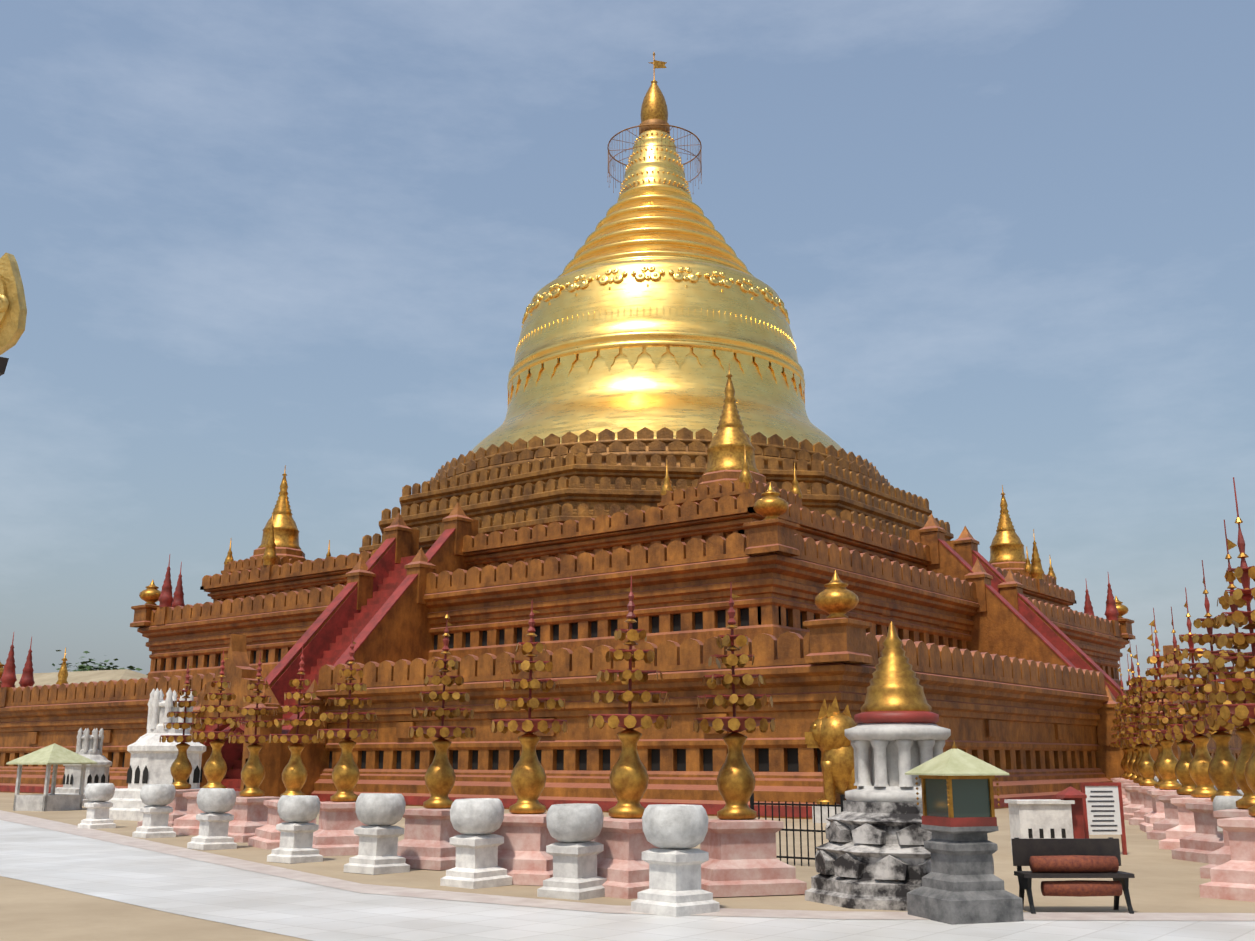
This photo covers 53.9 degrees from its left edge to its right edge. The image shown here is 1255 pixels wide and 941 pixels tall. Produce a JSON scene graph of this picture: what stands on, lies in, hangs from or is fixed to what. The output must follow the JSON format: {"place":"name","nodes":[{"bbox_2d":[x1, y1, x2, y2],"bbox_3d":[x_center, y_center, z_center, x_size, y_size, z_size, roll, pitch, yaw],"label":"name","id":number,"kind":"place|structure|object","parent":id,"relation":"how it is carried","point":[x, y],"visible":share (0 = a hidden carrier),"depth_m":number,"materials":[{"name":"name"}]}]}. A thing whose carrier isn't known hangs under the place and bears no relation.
{"place":"outdoors","nodes":[
{"label":"outdoors","id":0,"kind":"place"},
{"bbox_2d":[0,253,26,375],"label":"ornament","id":1,"kind":"object","parent":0,"point":[13,311],"visible":1,"depth_m":5.97,"materials":[{"name":"gold metal"}]},
{"bbox_2d":[0,810,1254,940],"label":"marble path","id":2,"kind":"structure","parent":0,"point":[189,882],"depth_m":13.66,"materials":[{"name":"stone"}]},
{"bbox_2d":[631,804,719,916],"bbox_3d":[0.537,4.397,13.987,0.794,1.167,0.794,-10,-17,37],"label":"stone bowl pedestal","id":3,"kind":"object","parent":2,"relation":"on","point":[675,834],"visible":1,"depth_m":13.77,"materials":[{"name":"white stone"}]},
{"bbox_2d":[905,740,1023,924],"bbox_3d":[3.636,3.897,13.516,0.874,1.919,0.874,4,-14,-18],"label":"stone lantern shrine","id":4,"kind":"object","parent":2,"relation":"on","point":[962,883],"visible":1,"depth_m":13.28,"materials":[{"name":"stone"}]},
{"bbox_2d":[0,789,1254,940],"bbox_3d":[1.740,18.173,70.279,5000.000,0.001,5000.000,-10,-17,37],"label":"ground","id":5,"kind":"structure","parent":0,"point":[1162,881],"depth_m":15.42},
{"bbox_2d":[6,743,96,810],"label":"pavilion","id":6,"kind":"structure","parent":5,"relation":"on","point":[55,755],"depth_m":41.27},
{"bbox_2d":[0,669,147,687],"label":"hill","id":7,"kind":"structure","parent":5,"relation":"on","point":[51,679],"depth_m":108.42,"materials":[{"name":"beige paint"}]},
{"bbox_2d":[49,728,117,805],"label":"white shrine","id":8,"kind":"object","parent":5,"relation":"on","point":[88,745],"visible":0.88,"depth_m":46.32,"materials":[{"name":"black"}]},
{"bbox_2d":[78,783,115,828],"bbox_3d":[-13.229,8.382,30.833,0.713,1.086,0.713,-10,-17,37],"label":"stone bowl pedestal","id":9,"kind":"object","parent":5,"relation":"on","point":[99,796],"visible":1,"depth_m":30.64,"materials":[{"name":"white stone"}]},
{"bbox_2d":[52,650,147,674],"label":"distant tree","id":10,"kind":"object","parent":5,"relation":"on","point":[86,667],"visible":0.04,"depth_m":121.22,"materials":[{"name":"green plant"}]},
{"bbox_2d":[132,784,175,837],"bbox_3d":[-10.431,7.531,27.292,0.764,1.128,0.765,-10,-17,37],"label":"stone bowl pedestal","id":11,"kind":"object","parent":5,"relation":"on","point":[156,799],"visible":0.98,"depth_m":27.09,"materials":[{"name":"white stone"}]},
{"bbox_2d":[107,688,205,820],"bbox_3d":[-13.585,8.322,36.383,2.835,3.728,2.835,-8,-15,31],"label":"white shrine","id":12,"kind":"object","parent":5,"relation":"on","point":[152,758],"visible":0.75,"depth_m":35.57,"materials":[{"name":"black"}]},
{"bbox_2d":[137,659,206,826],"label":"padetha stand","id":13,"kind":"object","parent":5,"relation":"on","point":[181,769],"visible":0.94,"depth_m":31.37,"materials":[{"name":"gold metal"}]},
{"bbox_2d":[172,650,243,834],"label":"padetha stand","id":14,"kind":"object","parent":5,"relation":"on","point":[215,771],"visible":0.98,"depth_m":28.67,"materials":[{"name":"gold metal"}]},
{"bbox_2d":[187,788,236,849],"bbox_3d":[-7.968,6.710,23.776,0.765,1.135,0.772,-10,-17,37],"label":"stone bowl pedestal","id":15,"kind":"object","parent":5,"relation":"on","point":[215,805],"visible":1,"depth_m":23.58,"materials":[{"name":"white stone"}]},
{"bbox_2d":[225,652,280,842],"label":"padetha stand","id":16,"kind":"object","parent":5,"relation":"on","point":[249,810],"visible":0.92,"depth_m":26.31,"materials":[{"name":"gold metal"}]},
{"bbox_2d":[248,643,324,849],"bbox_3d":[-6.648,5.477,24.739,1.296,3.981,1.298,8,-15,-31],"label":"padetha stand","id":17,"kind":"object","parent":5,"relation":"on","point":[294,779],"visible":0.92,"depth_m":24.44,"materials":[{"name":"gold metal"}]},
{"bbox_2d":[267,795,322,863],"bbox_3d":[-5.560,6.035,20.785,0.708,1.084,0.708,-10,-17,37],"label":"stone bowl pedestal","id":18,"kind":"object","parent":5,"relation":"on","point":[297,814],"visible":1,"depth_m":20.58,"materials":[{"name":"white stone"}]},
{"bbox_2d":[312,633,377,855],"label":"padetha stand","id":19,"kind":"object","parent":5,"relation":"on","point":[334,834],"visible":0.96,"depth_m":22.69,"materials":[{"name":"gold metal"}]},
{"bbox_2d":[344,793,409,874],"bbox_3d":[-3.798,5.544,18.878,0.764,1.169,0.764,-10,-17,37],"label":"stone bowl pedestal","id":20,"kind":"object","parent":5,"relation":"on","point":[379,815],"visible":0.98,"depth_m":18.66,"materials":[{"name":"white stone"}]},
{"bbox_2d":[397,612,475,869],"bbox_3d":[-3.073,4.371,20.295,1.310,4.106,1.312,-8,-16,32],"label":"padetha stand","id":21,"kind":"object","parent":5,"relation":"on","point":[430,831],"visible":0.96,"depth_m":19.91,"materials":[{"name":"gold metal"}]},
{"bbox_2d":[440,798,511,888],"bbox_3d":[-2.064,5.092,16.897,0.747,1.148,0.767,-10,-17,37],"label":"stone bowl pedestal","id":22,"kind":"object","parent":5,"relation":"on","point":[475,822],"visible":1,"depth_m":16.68,"materials":[{"name":"white stone"}]},
{"bbox_2d":[491,599,567,885],"bbox_3d":[-1.436,3.865,17.922,1.334,4.003,1.335,-5,-14,20],"label":"padetha stand","id":23,"kind":"object","parent":5,"relation":"on","point":[524,858],"visible":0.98,"depth_m":17.56,"materials":[{"name":"gold metal"}]},
{"bbox_2d":[537,803,606,899],"bbox_3d":[-0.668,4.796,15.576,0.732,1.123,0.733,-10,-17,37],"label":"stone bowl pedestal","id":24,"kind":"object","parent":5,"relation":"on","point":[575,829],"visible":1,"depth_m":15.37,"materials":[{"name":"white stone"}]},
{"bbox_2d":[0,363,1247,818],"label":"pagoda terraces and stairs","id":25,"kind":"object","parent":5,"relation":"on","point":[1012,655],"visible":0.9,"depth_m":49.66,"materials":[{"name":"brown brick"}]},
{"bbox_2d":[56,648,67,684],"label":"small golden spire","id":26,"kind":"structure","parent":25,"relation":"on","point":[63,675],"depth_m":94.58,"materials":[{"name":"gold metal"}]},
{"bbox_2d":[359,427,953,553],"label":"pagoda octagonal tiers","id":27,"kind":"object","parent":25,"relation":"on","point":[520,483],"visible":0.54,"depth_m":60.86,"materials":[{"name":"brown brick"}]},
{"bbox_2d":[472,129,840,452],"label":"pagoda bell and rings","id":28,"kind":"object","parent":27,"relation":"on","point":[655,306],"visible":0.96,"depth_m":68.65,"materials":[{"name":"gold metal"}]},
{"bbox_2d":[607,52,701,193],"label":"spire finial","id":29,"kind":"object","parent":28,"relation":"on","point":[654,112],"visible":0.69,"depth_m":79.17,"materials":[{"name":"gold metal"}]},
{"bbox_2d":[588,575,671,898],"bbox_3d":[0.003,3.467,16.522,1.351,4.150,1.349,-13,-18,43],"label":"padetha stand","id":30,"kind":"object","parent":5,"relation":"on","point":[622,867],"visible":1,"depth_m":16.13,"materials":[{"name":"gold metal"}]},
{"bbox_2d":[693,582,806,896],"bbox_3d":[1.445,3.498,16.468,1.320,4.064,1.322,4,-14,-16],"label":"padetha stand","id":31,"kind":"object","parent":5,"relation":"on","point":[738,844],"visible":1,"depth_m":16.00,"materials":[{"name":"gold metal"}]},
{"bbox_2d":[750,793,844,865],"bbox_3d":[3.422,5.710,19.508,3.450,1.120,0.050,-10,-17,37],"label":"iron railing","id":32,"kind":"object","parent":5,"relation":"on","point":[842,799],"visible":0.25,"depth_m":19.99,"materials":[{"name":"black metal"}]},
{"bbox_2d":[805,696,856,822],"bbox_3d":[6.462,7.981,34.211,3.017,3.402,1.620,-2,-13,8],"label":"golden lion statue","id":33,"kind":"object","parent":5,"relation":"on","point":[825,734],"visible":0.33,"depth_m":33.84,"materials":[{"name":"gold metal"}]},
{"bbox_2d":[805,621,993,910],"bbox_3d":[3.388,3.585,15.437,2.270,3.402,2.270,6,-14,-24],"label":"small stupa","id":34,"kind":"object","parent":5,"relation":"on","point":[873,854],"depth_m":14.89,"materials":[{"name":"white stone"}]},
{"bbox_2d":[1004,799,1074,850],"bbox_3d":[7.378,6.374,21.994,1.050,0.960,0.600,1,-13,-4],"label":"white donation box","id":35,"kind":"object","parent":5,"relation":"on","point":[1040,818],"visible":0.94,"depth_m":21.80,"materials":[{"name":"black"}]},
{"bbox_2d":[1056,786,1086,837],"bbox_3d":[7.952,6.253,22.003,0.400,1.200,0.400,1,-13,-4],"label":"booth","id":36,"kind":"object","parent":5,"relation":"on","point":[1071,793],"visible":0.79,"depth_m":21.96,"materials":[{"name":"paint"}]},
{"bbox_2d":[1011,837,1134,913],"bbox_3d":[5.035,4.576,13.943,1.232,0.792,0.475,0,-13,-1],"label":"bench with cloth rolls","id":37,"kind":"object","parent":5,"relation":"on","point":[1076,858],"visible":0.92,"depth_m":13.84,"materials":[{"name":"brown wood"}]},
{"bbox_2d":[1080,782,1126,854],"bbox_3d":[8.605,6.290,22.291,0.740,1.260,0.070,1,-13,-4],"label":"notice board","id":38,"kind":"object","parent":5,"relation":"on","point":[1103,811],"visible":0.98,"depth_m":22.30,"materials":[{"name":"white"}]},
{"bbox_2d":[1110,676,1128,780],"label":"padetha stand","id":39,"kind":"object","parent":5,"relation":"on","point":[1124,751],"visible":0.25,"depth_m":49.10,"materials":[{"name":"gold metal"}]},
{"bbox_2d":[1112,659,1135,788],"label":"padetha stand","id":40,"kind":"object","parent":5,"relation":"on","point":[1126,749],"visible":0.38,"depth_m":46.39,"materials":[{"name":"gold metal"}]},
{"bbox_2d":[1117,654,1142,799],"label":"padetha stand","id":41,"kind":"object","parent":5,"relation":"on","point":[1132,777],"visible":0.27,"depth_m":43.41,"materials":[{"name":"gold metal"}]},
{"bbox_2d":[1120,636,1151,805],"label":"padetha stand","id":42,"kind":"object","parent":5,"relation":"on","point":[1137,760],"visible":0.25,"depth_m":38.13,"materials":[{"name":"gold metal"}]},
{"bbox_2d":[1121,669,1156,802],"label":"padetha stand","id":43,"kind":"object","parent":5,"relation":"on","point":[1124,735],"visible":0.21,"depth_m":40.63,"materials":[{"name":"gold metal"}]},
{"bbox_2d":[1123,645,1163,819],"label":"padetha stand","id":44,"kind":"object","parent":5,"relation":"on","point":[1145,766],"visible":0.58,"depth_m":35.12,"materials":[{"name":"gold metal"}]},
{"bbox_2d":[1128,626,1179,824],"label":"padetha stand","id":45,"kind":"object","parent":5,"relation":"on","point":[1137,818],"visible":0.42,"depth_m":32.22,"materials":[{"name":"gold metal"}]},
{"bbox_2d":[1139,608,1189,832],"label":"padetha stand","id":46,"kind":"object","parent":5,"relation":"on","point":[1165,766],"visible":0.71,"depth_m":29.50,"materials":[{"name":"gold metal"}]},
{"bbox_2d":[1147,607,1212,839],"bbox_3d":[12.106,5.454,26.879,1.350,4.980,1.350,8,-16,-32],"label":"padetha stand","id":47,"kind":"object","parent":5,"relation":"on","point":[1171,819],"visible":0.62,"depth_m":26.55,"materials":[{"name":"gold metal"}]},
{"bbox_2d":[1159,588,1231,849],"bbox_3d":[11.141,4.785,24.091,1.396,5.016,1.397,12,-18,-42],"label":"padetha stand","id":48,"kind":"object","parent":5,"relation":"on","point":[1204,790],"visible":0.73,"depth_m":23.77,"materials":[{"name":"gold metal"}]},
{"bbox_2d":[1171,560,1250,862],"bbox_3d":[10.204,4.078,21.290,1.396,5.114,1.396,3,-13,-11],"label":"padetha stand","id":49,"kind":"object","parent":5,"relation":"on","point":[1203,841],"visible":0.58,"depth_m":21.00,"materials":[{"name":"gold metal"}]},
{"bbox_2d":[1199,477,1254,901],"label":"padetha stand","id":50,"kind":"object","parent":5,"relation":"on","point":[1233,878],"visible":1,"depth_m":15.55,"materials":[{"name":"gold metal"}]},
{"bbox_2d":[1200,519,1254,878],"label":"padetha stand","id":51,"kind":"object","parent":5,"relation":"on","point":[1244,803],"visible":0.56,"depth_m":18.23,"materials":[{"name":"gold metal"}]},
{"bbox_2d":[1212,796,1242,840],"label":"stone bowl pedestal","id":52,"kind":"object","parent":5,"relation":"on","point":[1223,802],"visible":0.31,"depth_m":20.20,"materials":[{"name":"white stone"}]},
{"bbox_2d":[0,0,1254,689],"label":"sky","id":53,"kind":"structure","parent":0,"point":[1010,244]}
]}

